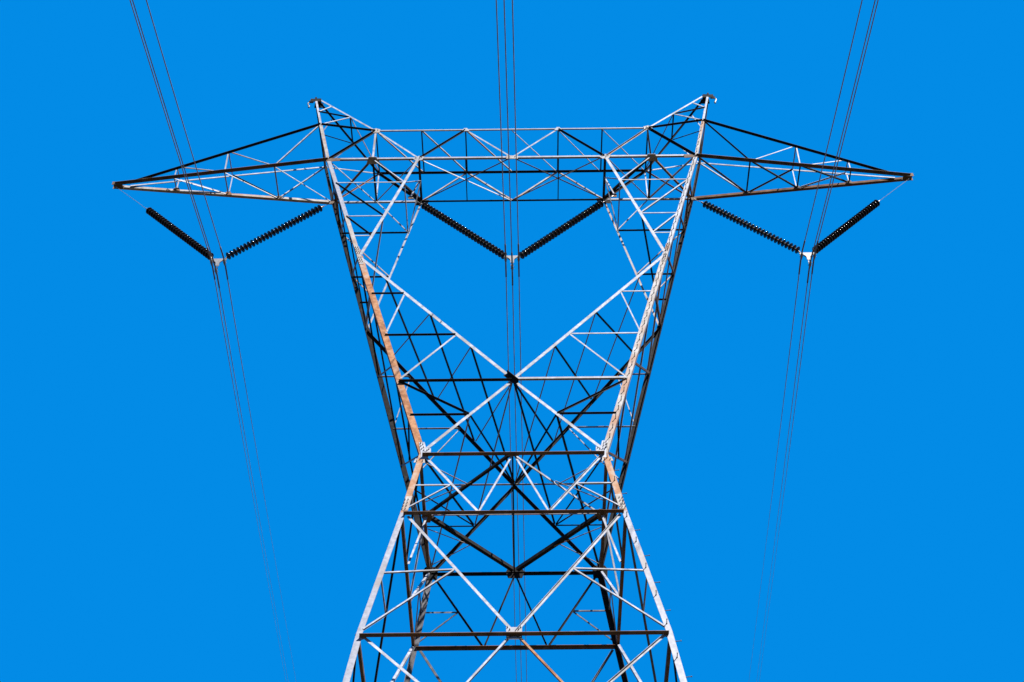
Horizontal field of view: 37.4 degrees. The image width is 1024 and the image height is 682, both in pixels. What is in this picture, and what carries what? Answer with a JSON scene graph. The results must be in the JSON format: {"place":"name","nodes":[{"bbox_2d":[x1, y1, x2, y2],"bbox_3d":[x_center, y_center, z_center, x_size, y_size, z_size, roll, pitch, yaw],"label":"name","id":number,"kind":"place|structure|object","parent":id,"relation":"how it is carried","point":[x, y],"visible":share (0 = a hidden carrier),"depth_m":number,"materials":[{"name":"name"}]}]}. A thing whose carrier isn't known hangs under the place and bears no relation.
{"place":"outdoors","nodes":[
{"label":"outdoors","id":0,"kind":"place"},
{"bbox_2d":[0,0,1023,681],"label":"sky","id":1,"kind":"structure","parent":0,"point":[131,549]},
{"bbox_3d":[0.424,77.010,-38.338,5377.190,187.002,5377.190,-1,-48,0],"label":"ground","id":2,"kind":"structure","parent":0,"visible":0},
{"bbox_2d":[112,93,913,681],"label":"transmission tower","id":3,"kind":"structure","parent":2,"relation":"on","point":[598,571],"depth_m":44.77,"materials":[{"name":"metal"}]},
{"bbox_2d":[116,186,213,259],"bbox_3d":[-11.926,-4.061,51.591,4.006,4.146,0.262,-1,-48,0],"label":"insulator string","id":4,"kind":"object","parent":3,"relation":"hanging from","point":[177,232],"visible":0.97,"depth_m":51.09,"materials":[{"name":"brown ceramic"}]},
{"bbox_2d":[210,258,225,274],"bbox_3d":[-9.723,-2.500,49.829,0.550,0.663,0.340,-1,-48,0],"label":"yoke plate","id":5,"kind":"object","parent":4,"relation":"hanging from","point":[217,262],"visible":0.98,"depth_m":49.91,"materials":[{"name":"metal"}]},
{"bbox_2d":[130,0,285,679],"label":"conductor wire","id":6,"kind":"object","parent":5,"relation":"hanging from","point":[204,239],"visible":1,"depth_m":48.14,"materials":[{"name":"grey metal"}]},
{"bbox_2d":[132,0,287,677],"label":"conductor wire","id":7,"kind":"object","parent":5,"relation":"hanging from","point":[206,240],"visible":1,"depth_m":47.60,"materials":[{"name":"grey metal"}]},
{"bbox_2d":[146,0,295,678],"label":"conductor wire","id":8,"kind":"object","parent":5,"relation":"hanging from","point":[218,242],"visible":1,"depth_m":48.08,"materials":[{"name":"grey metal"}]},
{"bbox_2d":[226,202,330,259],"bbox_3d":[-7.877,-3.744,51.176,3.291,3.078,0.262,-1,-48,0],"label":"insulator string","id":9,"kind":"object","parent":3,"relation":"hanging from","point":[284,226],"visible":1,"depth_m":51.09,"materials":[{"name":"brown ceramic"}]},
{"bbox_2d":[411,197,506,258],"bbox_3d":[-1.836,-3.872,51.223,3.325,3.354,0.262,-1,-48,0],"label":"insulator string","id":10,"kind":"object","parent":3,"relation":"hanging from","point":[463,230],"visible":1,"depth_m":51.02,"materials":[{"name":"black ceramic"}]},
{"bbox_2d":[519,195,613,258],"bbox_3d":[1.875,-3.910,51.205,3.325,3.354,0.262,-1,-48,0],"label":"insulator string","id":11,"kind":"object","parent":3,"relation":"hanging from","point":[558,231],"visible":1,"depth_m":50.99,"materials":[{"name":"black ceramic"}]},
{"bbox_2d":[504,255,520,271],"bbox_3d":[0.006,-2.599,49.784,0.550,0.663,0.340,-1,-48,0],"label":"yoke plate","id":12,"kind":"object","parent":11,"relation":"hanging from","point":[514,258],"visible":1,"depth_m":49.88,"materials":[{"name":"metal"}]},
{"bbox_2d":[496,0,516,681],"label":"conductor wire","id":13,"kind":"object","parent":12,"relation":"attached to","point":[505,270],"visible":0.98,"depth_m":49.38,"materials":[{"name":"grey metal"}]},
{"bbox_2d":[503,0,521,681],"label":"conductor wire","id":14,"kind":"object","parent":12,"relation":"attached to","point":[512,277],"visible":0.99,"depth_m":48.98,"materials":[{"name":"grey metal"}]},
{"bbox_2d":[512,0,526,681],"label":"conductor wire","id":15,"kind":"object","parent":12,"relation":"attached to","point":[519,279],"visible":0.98,"depth_m":49.62,"materials":[{"name":"grey metal"}]},
{"bbox_2d":[694,199,800,253],"bbox_3d":[7.915,-3.903,51.103,3.286,3.078,0.262,-1,-48,0],"label":"insulator string","id":16,"kind":"object","parent":3,"relation":"hanging from","point":[746,224],"visible":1,"depth_m":51.01,"materials":[{"name":"brown ceramic"}]},
{"bbox_2d":[812,178,909,253],"bbox_3d":[11.960,-4.303,51.481,4.011,4.146,0.262,-1,-48,0],"label":"insulator string","id":17,"kind":"object","parent":3,"relation":"hanging from","point":[848,224],"visible":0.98,"depth_m":50.98,"materials":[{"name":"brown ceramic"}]},
{"bbox_2d":[799,252,815,268],"bbox_3d":[9.771,-2.698,49.739,0.550,0.663,0.340,-1,-48,0],"label":"yoke plate","id":18,"kind":"object","parent":17,"relation":"hanging from","point":[807,255],"visible":0.97,"depth_m":49.84,"materials":[{"name":"metal"}]},
{"bbox_2d":[749,0,862,676],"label":"conductor wire","id":19,"kind":"object","parent":18,"relation":"attached to","point":[804,244],"visible":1,"depth_m":48.52,"materials":[{"name":"grey metal"}]},
{"bbox_2d":[756,0,875,681],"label":"conductor wire","id":20,"kind":"object","parent":18,"relation":"attached to","point":[814,246],"visible":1,"depth_m":47.99,"materials":[{"name":"grey metal"}]},
{"bbox_2d":[759,0,878,680],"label":"conductor wire","id":21,"kind":"object","parent":18,"relation":"hanging from","point":[817,245],"visible":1,"depth_m":48.72,"materials":[{"name":"grey metal"}]}
]}

